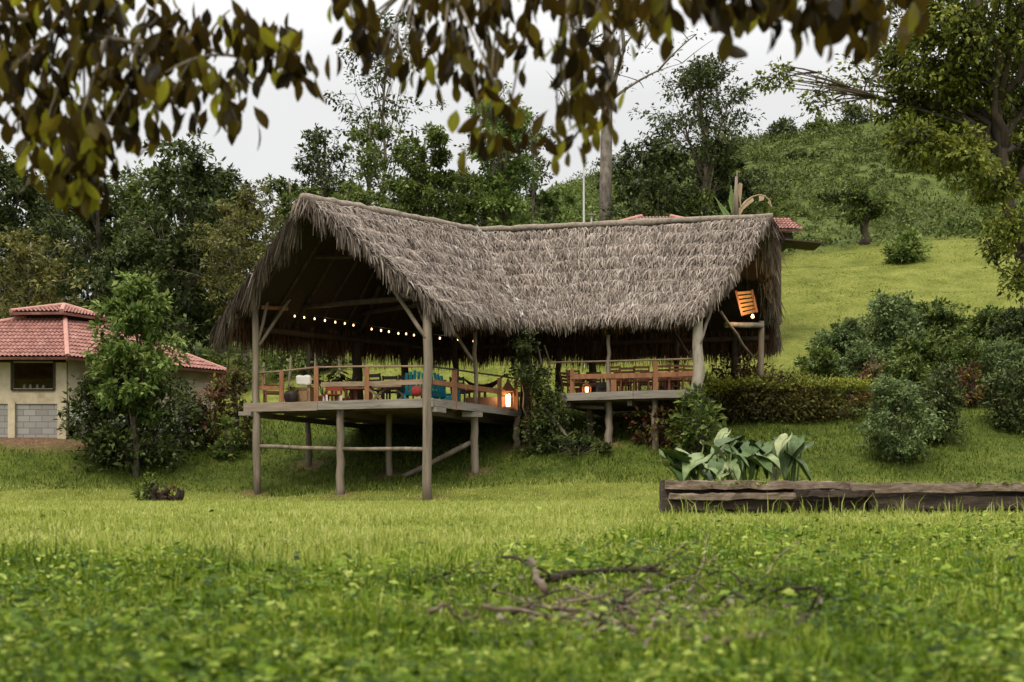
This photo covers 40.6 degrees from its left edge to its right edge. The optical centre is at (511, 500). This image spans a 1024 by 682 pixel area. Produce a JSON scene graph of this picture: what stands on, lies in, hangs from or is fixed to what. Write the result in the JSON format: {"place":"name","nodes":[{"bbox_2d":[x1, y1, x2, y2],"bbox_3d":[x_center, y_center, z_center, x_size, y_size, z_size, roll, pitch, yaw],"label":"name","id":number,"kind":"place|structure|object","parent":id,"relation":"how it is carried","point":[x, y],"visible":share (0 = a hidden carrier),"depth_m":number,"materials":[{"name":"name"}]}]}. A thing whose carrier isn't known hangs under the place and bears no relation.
{"place":"outdoors","nodes":[
{"label":"outdoors","id":0,"kind":"place"},
{"bbox_2d":[288,386,313,401],"bbox_3d":[-6.446,-3.245,42.746,0.730,0.590,0.695,0,0,15],"label":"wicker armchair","id":1,"kind":"object","parent":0,"point":[306,393],"visible":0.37,"depth_m":42.40,"materials":[{"name":"beige wicker"}]},
{"bbox_2d":[0,0,1017,304],"label":"sky","id":2,"kind":"structure","parent":0,"point":[276,152],"materials":[{"name":"white"}]},
{"bbox_2d":[0,515,1023,681],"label":"grass","id":3,"kind":"structure","parent":0,"point":[366,610],"depth_m":6.91,"materials":[{"name":"green plant"}]},
{"bbox_2d":[0,119,1023,681],"bbox_3d":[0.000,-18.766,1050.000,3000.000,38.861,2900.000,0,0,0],"label":"ground","id":4,"kind":"structure","parent":0,"point":[912,281],"depth_m":45.82,"materials":[{"name":"green plant"}]},
{"bbox_2d":[0,145,82,318],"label":"broadleaf tree","id":5,"kind":"object","parent":4,"relation":"on","point":[11,179],"visible":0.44,"depth_m":69.36,"materials":[{"name":"green plant"}]},
{"bbox_2d":[0,221,92,318],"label":"broadleaf tree","id":6,"kind":"object","parent":4,"relation":"on","point":[45,271],"visible":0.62,"depth_m":55.50,"materials":[{"name":"green plant"}]},
{"bbox_2d":[2,181,104,308],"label":"broadleaf tree","id":7,"kind":"object","parent":4,"relation":"on","point":[41,197],"visible":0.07,"depth_m":76.69,"materials":[{"name":"green plant"}]},
{"bbox_2d":[27,178,161,318],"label":"broadleaf tree","id":8,"kind":"object","parent":4,"relation":"on","point":[94,224],"visible":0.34,"depth_m":65.39,"materials":[{"name":"green plant"}]},
{"bbox_2d":[58,366,136,471],"bbox_3d":[-12.752,-2.649,43.155,2.464,3.936,2.853,0,0,0],"label":"leafy shrub","id":9,"kind":"object","parent":4,"relation":"on","point":[96,440],"visible":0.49,"depth_m":42.77,"materials":[{"name":"green plant"}]},
{"bbox_2d":[0,303,227,438],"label":"red roofed hut","id":10,"kind":"object","parent":4,"relation":"on","point":[47,345],"visible":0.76,"depth_m":45.03,"materials":[{"name":"tile"}]},
{"bbox_2d":[10,360,55,390],"bbox_3d":[-15.467,-4.055,44.650,1.440,1.021,0.070,0,0,0],"label":"window frame","id":11,"kind":"structure","parent":10,"relation":"in","point":[11,361],"depth_m":44.61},
{"bbox_2d":[53,333,207,475],"bbox_3d":[-11.831,-2.816,43.118,4.624,5.027,3.983,0,0,0],"label":"leafy shrub","id":12,"kind":"object","parent":4,"relation":"on","point":[125,453],"visible":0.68,"depth_m":42.67,"materials":[{"name":"green plant"}]},
{"bbox_2d":[80,267,190,476],"bbox_3d":[-11.639,-3.843,42.537,3.540,6.449,3.763,0,0,0],"label":"young tree","id":13,"kind":"object","parent":4,"relation":"on","point":[142,312],"visible":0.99,"depth_m":42.17,"materials":[{"name":"green plant"}]},
{"bbox_2d":[83,159,200,330],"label":"broadleaf tree","id":14,"kind":"object","parent":4,"relation":"on","point":[134,186],"visible":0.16,"depth_m":77.24,"materials":[{"name":"green plant"}]},
{"bbox_2d":[77,225,209,345],"bbox_3d":[-15.990,-8.188,58.777,5.806,7.594,4.897,0,0,0],"label":"broadleaf tree","id":15,"kind":"object","parent":4,"relation":"on","point":[129,258],"visible":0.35,"depth_m":58.48,"materials":[{"name":"green plant"}]},
{"bbox_2d":[129,472,162,500],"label":"weed clump","id":16,"kind":"object","parent":4,"relation":"on","point":[147,486],"visible":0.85,"depth_m":38.72,"materials":[{"name":"green plant"}]},
{"bbox_2d":[148,484,184,501],"bbox_3d":[-9.658,-0.137,38.606,0.961,0.679,0.794,0,0,-27],"label":"burnt stump","id":17,"kind":"object","parent":4,"relation":"on","point":[163,495],"visible":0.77,"depth_m":38.44,"materials":[{"name":"brown wood"}]},
{"bbox_2d":[109,127,264,348],"bbox_3d":[-14.791,-11.200,63.680,7.372,11.702,8.233,0,0,0],"label":"broadleaf tree","id":18,"kind":"object","parent":4,"relation":"on","point":[190,175],"visible":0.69,"depth_m":63.01,"materials":[{"name":"green plant"}]},
{"bbox_2d":[175,314,207,359],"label":"undergrowth shrub","id":19,"kind":"object","parent":4,"relation":"on","point":[184,333],"visible":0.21,"depth_m":56.95,"materials":[{"name":"green plant"}]},
{"bbox_2d":[159,375,225,450],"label":"leafy shrub","id":20,"kind":"object","parent":4,"relation":"on","point":[190,408],"visible":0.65,"depth_m":45.74,"materials":[{"name":"green plant"}]},
{"bbox_2d":[183,372,243,449],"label":"croton shrub","id":21,"kind":"object","parent":4,"relation":"on","point":[216,391],"visible":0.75,"depth_m":46.23,"materials":[{"name":"green plant"}]},
{"bbox_2d":[157,162,277,356],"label":"broadleaf tree","id":22,"kind":"object","parent":4,"relation":"on","point":[233,188],"visible":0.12,"depth_m":75.16,"materials":[{"name":"green plant"}]},
{"bbox_2d":[167,179,284,376],"bbox_3d":[-11.778,-9.570,60.079,4.856,8.771,4.695,0,0,42],"label":"broadleaf tree","id":23,"kind":"object","parent":4,"relation":"on","point":[240,218],"visible":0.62,"depth_m":59.50,"materials":[{"name":"green plant"}]},
{"bbox_2d":[207,414,248,461],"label":"leafy shrub","id":24,"kind":"object","parent":4,"relation":"on","point":[220,445],"visible":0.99,"depth_m":45.19,"materials":[{"name":"green plant"}]},
{"bbox_2d":[200,321,259,393],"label":"undergrowth shrub","id":25,"kind":"object","parent":4,"relation":"on","point":[218,361],"visible":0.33,"depth_m":56.80,"materials":[{"name":"green plant"}]},
{"bbox_2d":[215,362,260,448],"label":"croton shrub","id":26,"kind":"object","parent":4,"relation":"on","point":[246,430],"visible":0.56,"depth_m":46.38,"materials":[{"name":"green plant"}]},
{"bbox_2d":[250,341,311,379],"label":"undergrowth shrub","id":27,"kind":"object","parent":4,"relation":"on","point":[273,362],"visible":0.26,"depth_m":57.41,"materials":[{"name":"green plant"}]},
{"bbox_2d":[250,173,321,343],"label":"broadleaf tree","id":28,"kind":"object","parent":4,"relation":"on","point":[288,195],"visible":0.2,"depth_m":68.96,"materials":[{"name":"green plant"}]},
{"bbox_2d":[214,352,365,397],"bbox_3d":[-10.021,-4.865,55.589,8.270,2.894,0.151,0,0,-9],"label":"post fence","id":29,"kind":"object","parent":4,"relation":"on","point":[291,361],"visible":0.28,"depth_m":55.71,"materials":[{"name":"brown wood"}]},
{"bbox_2d":[284,342,351,372],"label":"undergrowth shrub","id":30,"kind":"object","parent":4,"relation":"on","point":[323,360],"visible":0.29,"depth_m":57.52,"materials":[{"name":"green plant"}]},
{"bbox_2d":[284,123,373,202],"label":"broadleaf tree","id":31,"kind":"object","parent":4,"relation":"on","point":[325,177],"visible":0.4,"depth_m":71.73,"materials":[{"name":"green plant"}]},
{"bbox_2d":[326,181,373,205],"bbox_3d":[-7.135,-10.974,63.909,4.314,7.847,4.466,0,0,34],"label":"broadleaf tree","id":32,"kind":"object","parent":4,"relation":"on","point":[357,194],"visible":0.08,"depth_m":63.66,"materials":[{"name":"green plant"}]},
{"bbox_2d":[334,111,420,209],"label":"broadleaf tree","id":33,"kind":"object","parent":4,"relation":"on","point":[369,174],"visible":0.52,"depth_m":73.68,"materials":[{"name":"green plant"}]},
{"bbox_2d":[323,9,446,193],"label":"broadleaf tree","id":34,"kind":"object","parent":4,"relation":"on","point":[384,112],"visible":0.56,"depth_m":77.91,"materials":[{"name":"green plant"}]},
{"bbox_2d":[377,121,482,223],"bbox_3d":[-3.751,-11.959,62.099,4.469,9.810,4.866,0,0,23],"label":"broadleaf tree","id":35,"kind":"object","parent":4,"relation":"on","point":[406,188],"visible":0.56,"depth_m":61.48,"materials":[{"name":"green plant"}]},
{"bbox_2d":[396,581,485,623],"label":"fallen twig","id":36,"kind":"object","parent":4,"relation":"on","point":[431,611],"visible":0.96,"depth_m":5.95,"materials":[{"name":"brown wood"}]},
{"bbox_2d":[0,0,929,219],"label":"overhanging tree","id":37,"kind":"object","parent":4,"relation":"on","point":[85,139],"visible":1,"depth_m":6.02,"materials":[{"name":"green plant"}]},
{"bbox_2d":[432,166,497,226],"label":"broadleaf tree","id":38,"kind":"object","parent":4,"relation":"on","point":[466,199],"visible":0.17,"depth_m":66.67,"materials":[{"name":"green plant"}]},
{"bbox_2d":[205,193,786,500],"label":"thatched pavilion","id":39,"kind":"structure","parent":4,"relation":"on","point":[607,292],"depth_m":43.63,"materials":[{"name":"brown plant"}]},
{"bbox_2d":[298,368,348,400],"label":"potted plant","id":40,"kind":"object","parent":39,"relation":"on","point":[340,378],"visible":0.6,"depth_m":43.55,"materials":[{"name":"green plant"}]},
{"bbox_2d":[431,373,459,401],"bbox_3d":[-2.140,-3.419,42.514,0.790,0.972,1.039,0,0,30],"label":"lounge chair","id":41,"kind":"object","parent":39,"relation":"on","point":[440,393],"visible":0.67,"depth_m":42.30,"materials":[{"name":"teal paint"}]},
{"bbox_2d":[502,327,600,457],"bbox_3d":[1.263,-3.187,43.963,3.009,4.857,1.952,0,0,-25],"label":"climbing vine","id":42,"kind":"object","parent":39,"relation":"attached to","point":[548,421],"visible":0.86,"depth_m":43.75,"materials":[{"name":"green plant"}]},
{"bbox_2d":[735,290,757,315],"bbox_3d":[7.684,-6.492,45.359,0.890,0.910,0.220,0,0,-29],"label":"slatted screen","id":43,"kind":"object","parent":39,"relation":"hanging from","point":[751,292],"visible":1,"depth_m":45.37,"materials":[{"name":"brown wood"}]},
{"bbox_2d":[452,81,543,232],"bbox_3d":[-0.571,-12.958,62.227,4.258,11.641,4.544,0,0,0],"label":"vine clad tree","id":44,"kind":"object","parent":4,"relation":"on","point":[501,197],"visible":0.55,"depth_m":61.62,"materials":[{"name":"green plant"}]},
{"bbox_2d":[0,506,1023,681],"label":"clover cover","id":45,"kind":"object","parent":4,"relation":"on","point":[158,673],"visible":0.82,"depth_m":5.78,"materials":[{"name":"green plant"}]},
{"bbox_2d":[0,369,1023,496],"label":"bank grass","id":46,"kind":"structure","parent":4,"relation":"on","point":[467,463],"depth_m":43.12,"materials":[{"name":"green plant"}]},
{"bbox_2d":[510,112,556,223],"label":"broadleaf tree","id":47,"kind":"object","parent":4,"relation":"on","point":[532,190],"visible":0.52,"depth_m":69.87,"materials":[{"name":"green plant"}]},
{"bbox_2d":[482,592,587,621],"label":"fallen twig","id":48,"kind":"object","parent":4,"relation":"on","point":[501,609],"visible":0.83,"depth_m":6.04,"materials":[{"name":"brown wood"}]},
{"bbox_2d":[526,555,548,593],"bbox_3d":[0.136,0.420,8.071,0.066,0.149,1.463,0,0,-2],"label":"broken stub","id":49,"kind":"object","parent":4,"relation":"on","point":[539,581],"visible":0.84,"depth_m":7.76,"materials":[{"name":"brown wood"}]},
{"bbox_2d":[518,181,595,230],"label":"broadleaf tree","id":50,"kind":"object","parent":4,"relation":"on","point":[569,197],"visible":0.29,"depth_m":71.84,"materials":[{"name":"green plant"}]},
{"bbox_2d":[533,203,597,229],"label":"thicket","id":51,"kind":"object","parent":4,"relation":"on","point":[572,211],"visible":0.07,"depth_m":66.02,"materials":[{"name":"green plant"}]},
{"bbox_2d":[537,428,613,456],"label":"leafy shrub","id":52,"kind":"object","parent":4,"relation":"on","point":[582,443],"visible":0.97,"depth_m":42.84,"materials":[{"name":"green plant"}]},
{"bbox_2d":[511,590,640,632],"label":"fallen branch","id":53,"kind":"object","parent":4,"relation":"on","point":[573,609],"visible":0.63,"depth_m":6.55,"materials":[{"name":"brown wood"}]},
{"bbox_2d":[551,174,621,221],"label":"hill shrub","id":54,"kind":"object","parent":4,"relation":"on","point":[576,199],"visible":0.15,"depth_m":79.80,"materials":[{"name":"green plant"}]},
{"bbox_2d":[534,560,668,582],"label":"fallen branch","id":55,"kind":"object","parent":4,"relation":"on","point":[564,574],"visible":0.68,"depth_m":8.45,"materials":[{"name":"brown wood"}]},
{"bbox_2d":[551,572,656,608],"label":"fallen twig","id":56,"kind":"object","parent":4,"relation":"on","point":[581,599],"visible":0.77,"depth_m":6.85,"materials":[{"name":"brown wood"}]},
{"bbox_2d":[597,191,658,220],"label":"thicket","id":57,"kind":"object","parent":4,"relation":"on","point":[625,206],"visible":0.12,"depth_m":64.17,"materials":[{"name":"green plant"}]},
{"bbox_2d":[547,5,710,220],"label":"bare topped tree","id":58,"kind":"object","parent":4,"relation":"on","point":[605,196],"visible":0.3,"depth_m":65.79,"materials":[{"name":"grey plant"}]},
{"bbox_2d":[565,584,692,624],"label":"fallen twig","id":59,"kind":"object","parent":4,"relation":"on","point":[599,599],"visible":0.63,"depth_m":6.50,"materials":[{"name":"brown wood"}]},
{"bbox_2d":[591,130,689,216],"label":"broadleaf tree","id":60,"kind":"object","parent":4,"relation":"on","point":[625,162],"visible":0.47,"depth_m":71.69,"materials":[{"name":"green plant"}]},
{"bbox_2d":[398,565,892,656],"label":"leaf litter","id":61,"kind":"object","parent":4,"relation":"on","point":[588,623],"visible":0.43,"depth_m":6.52,"materials":[{"name":"brown plant"}]},
{"bbox_2d":[615,385,687,450],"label":"leafy shrub","id":62,"kind":"object","parent":4,"relation":"on","point":[661,420],"visible":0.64,"depth_m":43.41,"materials":[{"name":"green plant"}]},
{"bbox_2d":[597,555,721,620],"bbox_3d":[1.088,0.455,8.235,0.367,0.184,4.122,0,0,18],"label":"fallen twig","id":63,"kind":"object","parent":4,"relation":"on","point":[634,595],"visible":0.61,"depth_m":7.07,"materials":[{"name":"brown wood"}]},
{"bbox_2d":[621,146,706,217],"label":"broadleaf tree","id":64,"kind":"object","parent":4,"relation":"on","point":[673,156],"visible":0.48,"depth_m":65.34,"materials":[{"name":"green plant"}]},
{"bbox_2d":[647,160,681,216],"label":"thicket","id":65,"kind":"object","parent":4,"relation":"on","point":[658,169],"visible":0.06,"depth_m":64.14,"materials":[{"name":"green plant"}]},
{"bbox_2d":[659,440,725,480],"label":"elephant ear plant","id":66,"kind":"object","parent":4,"relation":"on","point":[685,465],"visible":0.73,"depth_m":23.79,"materials":[{"name":"green plant"}]},
{"bbox_2d":[627,52,766,215],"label":"broadleaf tree","id":67,"kind":"object","parent":4,"relation":"on","point":[696,79],"visible":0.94,"depth_m":67.53,"materials":[{"name":"green plant"}]},
{"bbox_2d":[660,381,740,462],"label":"leafy shrub","id":68,"kind":"object","parent":4,"relation":"on","point":[690,434],"visible":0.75,"depth_m":41.76,"materials":[{"name":"green plant"}]},
{"bbox_2d":[674,171,730,215],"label":"thicket","id":69,"kind":"object","parent":4,"relation":"on","point":[710,201],"visible":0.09,"depth_m":65.56,"materials":[{"name":"green plant"}]},
{"bbox_2d":[684,158,760,215],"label":"broadleaf tree","id":70,"kind":"object","parent":4,"relation":"on","point":[745,179],"visible":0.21,"depth_m":71.12,"materials":[{"name":"green plant"}]},
{"bbox_2d":[705,445,748,480],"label":"elephant ear plant","id":71,"kind":"object","parent":4,"relation":"on","point":[731,469],"visible":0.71,"depth_m":23.39,"materials":[{"name":"green plant"}]},
{"bbox_2d":[706,428,779,480],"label":"elephant ear plant","id":72,"kind":"object","parent":4,"relation":"on","point":[756,454],"visible":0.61,"depth_m":24.82,"materials":[{"name":"green plant"}]},
{"bbox_2d":[715,171,771,214],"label":"banana plant","id":73,"kind":"object","parent":4,"relation":"on","point":[735,208],"visible":0.66,"depth_m":61.98,"materials":[{"name":"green plant"}]},
{"bbox_2d":[705,348,788,397],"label":"croton shrub","id":74,"kind":"object","parent":4,"relation":"on","point":[744,371],"visible":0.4,"depth_m":48.16,"materials":[{"name":"green plant"}]},
{"bbox_2d":[479,99,1023,252],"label":"hillside scrub","id":75,"kind":"object","parent":4,"relation":"on","point":[824,134],"visible":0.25,"depth_m":87.60,"materials":[{"name":"green plant"}]},
{"bbox_2d":[680,597,824,647],"bbox_3d":[1.251,0.532,6.113,0.464,0.123,1.632,0,0,36],"label":"fallen branch","id":76,"kind":"object","parent":4,"relation":"on","point":[763,635],"visible":0.22,"depth_m":5.55,"materials":[{"name":"brown wood"}]},
{"bbox_2d":[730,177,791,231],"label":"thicket","id":77,"kind":"object","parent":4,"relation":"on","point":[749,209],"visible":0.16,"depth_m":69.68,"materials":[{"name":"green plant"}]},
{"bbox_2d":[739,164,795,205],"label":"hill shrub","id":78,"kind":"object","parent":4,"relation":"on","point":[761,175],"visible":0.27,"depth_m":83.56,"materials":[{"name":"green plant"}]},
{"bbox_2d":[760,114,798,141],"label":"hill shrub","id":79,"kind":"object","parent":4,"relation":"on","point":[774,125],"visible":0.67,"depth_m":103.39,"materials":[{"name":"green plant"}]},
{"bbox_2d":[744,217,822,324],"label":"shed","id":80,"kind":"structure","parent":4,"relation":"on","point":[786,239],"depth_m":55.95,"materials":[{"name":"red tile"}]},
{"bbox_2d":[689,365,882,423],"bbox_3d":[9.117,-3.361,45.945,6.607,2.449,3.268,0,0,0],"label":"hedge","id":81,"kind":"object","parent":4,"relation":"on","point":[787,391],"visible":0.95,"depth_m":45.57,"materials":[{"name":"green plant"}]},
{"bbox_2d":[769,431,813,480],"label":"elephant ear plant","id":82,"kind":"object","parent":4,"relation":"on","point":[786,450],"visible":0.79,"depth_m":25.21,"materials":[{"name":"green plant"}]},
{"bbox_2d":[792,344,844,398],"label":"leafy shrub","id":83,"kind":"object","parent":4,"relation":"on","point":[820,361],"visible":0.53,"depth_m":48.76,"materials":[{"name":"green plant"}]},
{"bbox_2d":[659,480,1023,515],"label":"timber edging","id":84,"kind":"object","parent":4,"relation":"on","point":[750,495],"visible":0.79,"depth_m":20.01,"materials":[{"name":"brown wood"}]},
{"bbox_2d":[804,315,884,377],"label":"leafy shrub","id":85,"kind":"object","parent":4,"relation":"on","point":[848,332],"visible":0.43,"depth_m":50.42,"materials":[{"name":"green plant"}]},
{"bbox_2d":[668,492,1023,516],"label":"edging weeds","id":86,"kind":"object","parent":4,"relation":"on","point":[830,508],"visible":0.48,"depth_m":19.56,"materials":[{"name":"green plant"}]},
{"bbox_2d":[830,98,872,125],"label":"hill shrub","id":87,"kind":"object","parent":4,"relation":"on","point":[852,110],"visible":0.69,"depth_m":104.45,"materials":[{"name":"green plant"}]},
{"bbox_2d":[830,170,898,244],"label":"broadleaf tree","id":88,"kind":"object","parent":4,"relation":"on","point":[864,208],"visible":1,"depth_m":72.17,"materials":[{"name":"green plant"}]},
{"bbox_2d":[836,339,896,395],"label":"leafy shrub","id":89,"kind":"object","parent":4,"relation":"on","point":[860,354],"visible":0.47,"depth_m":49.27,"materials":[{"name":"green plant"}]},
{"bbox_2d":[848,355,894,407],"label":"croton shrub","id":90,"kind":"object","parent":4,"relation":"on","point":[875,372],"visible":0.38,"depth_m":47.42,"materials":[{"name":"red plant"}]},
{"bbox_2d":[834,288,932,359],"bbox_3d":[14.326,-6.313,52.952,4.040,3.694,3.865,0,0,0],"label":"leafy shrub","id":91,"kind":"object","parent":4,"relation":"on","point":[892,318],"visible":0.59,"depth_m":52.18,"materials":[{"name":"green plant"}]},
{"bbox_2d":[746,0,1023,303],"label":"leaning tree","id":92,"kind":"object","parent":4,"relation":"on","point":[983,50],"visible":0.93,"depth_m":21.68,"materials":[{"name":"green plant"}]},
{"bbox_2d":[846,372,952,464],"bbox_3d":[11.505,-2.438,41.453,2.946,2.925,2.778,0,0,0],"label":"airy shrub","id":93,"kind":"object","parent":4,"relation":"on","point":[883,390],"visible":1,"depth_m":41.21,"materials":[{"name":"green plant"}]},
{"bbox_2d":[877,226,933,263],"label":"round shrub","id":94,"kind":"object","parent":4,"relation":"on","point":[904,250],"visible":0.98,"depth_m":67.57,"materials":[{"name":"green plant"}]},
{"bbox_2d":[882,350,942,409],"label":"leafy shrub","id":95,"kind":"object","parent":4,"relation":"on","point":[912,367],"visible":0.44,"depth_m":46.13,"materials":[{"name":"green plant"}]},
{"bbox_2d":[881,326,958,393],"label":"leafy shrub","id":96,"kind":"object","parent":4,"relation":"on","point":[928,349],"visible":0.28,"depth_m":49.50,"materials":[{"name":"green plant"}]},
{"bbox_2d":[898,361,974,449],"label":"round shrub","id":97,"kind":"object","parent":4,"relation":"on","point":[946,378],"visible":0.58,"depth_m":42.85,"materials":[{"name":"green plant"}]},
{"bbox_2d":[914,296,977,353],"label":"leafy shrub","id":98,"kind":"object","parent":4,"relation":"on","point":[945,319],"visible":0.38,"depth_m":52.81,"materials":[{"name":"green plant"}]},
{"bbox_2d":[932,335,1000,394],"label":"leafy shrub","id":99,"kind":"object","parent":4,"relation":"on","point":[963,352],"visible":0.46,"depth_m":48.64,"materials":[{"name":"green plant"}]},
{"bbox_2d":[936,303,1015,367],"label":"leafy shrub","id":100,"kind":"object","parent":4,"relation":"on","point":[988,315],"visible":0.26,"depth_m":51.49,"materials":[{"name":"green plant"}]},
{"bbox_2d":[950,361,1001,406],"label":"croton shrub","id":101,"kind":"object","parent":4,"relation":"on","point":[970,387],"visible":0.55,"depth_m":47.27,"materials":[{"name":"red plant"}]},
{"bbox_2d":[970,334,1023,399],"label":"leafy shrub","id":102,"kind":"object","parent":4,"relation":"on","point":[1002,347],"visible":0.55,"depth_m":47.70,"materials":[{"name":"green plant"}]},
{"bbox_2d":[971,359,1023,432],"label":"round shrub","id":103,"kind":"object","parent":4,"relation":"on","point":[1012,416],"visible":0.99,"depth_m":44.31,"materials":[{"name":"green plant"}]},
{"bbox_2d":[979,302,1023,372],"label":"leafy shrub","id":104,"kind":"object","parent":4,"relation":"on","point":[1009,329],"visible":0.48,"depth_m":49.90,"materials":[{"name":"green plant"}]},
{"bbox_2d":[0,475,1023,586],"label":"lawn grass","id":105,"kind":"structure","parent":0,"point":[245,511],"depth_m":16.46,"materials":[{"name":"green plant"}]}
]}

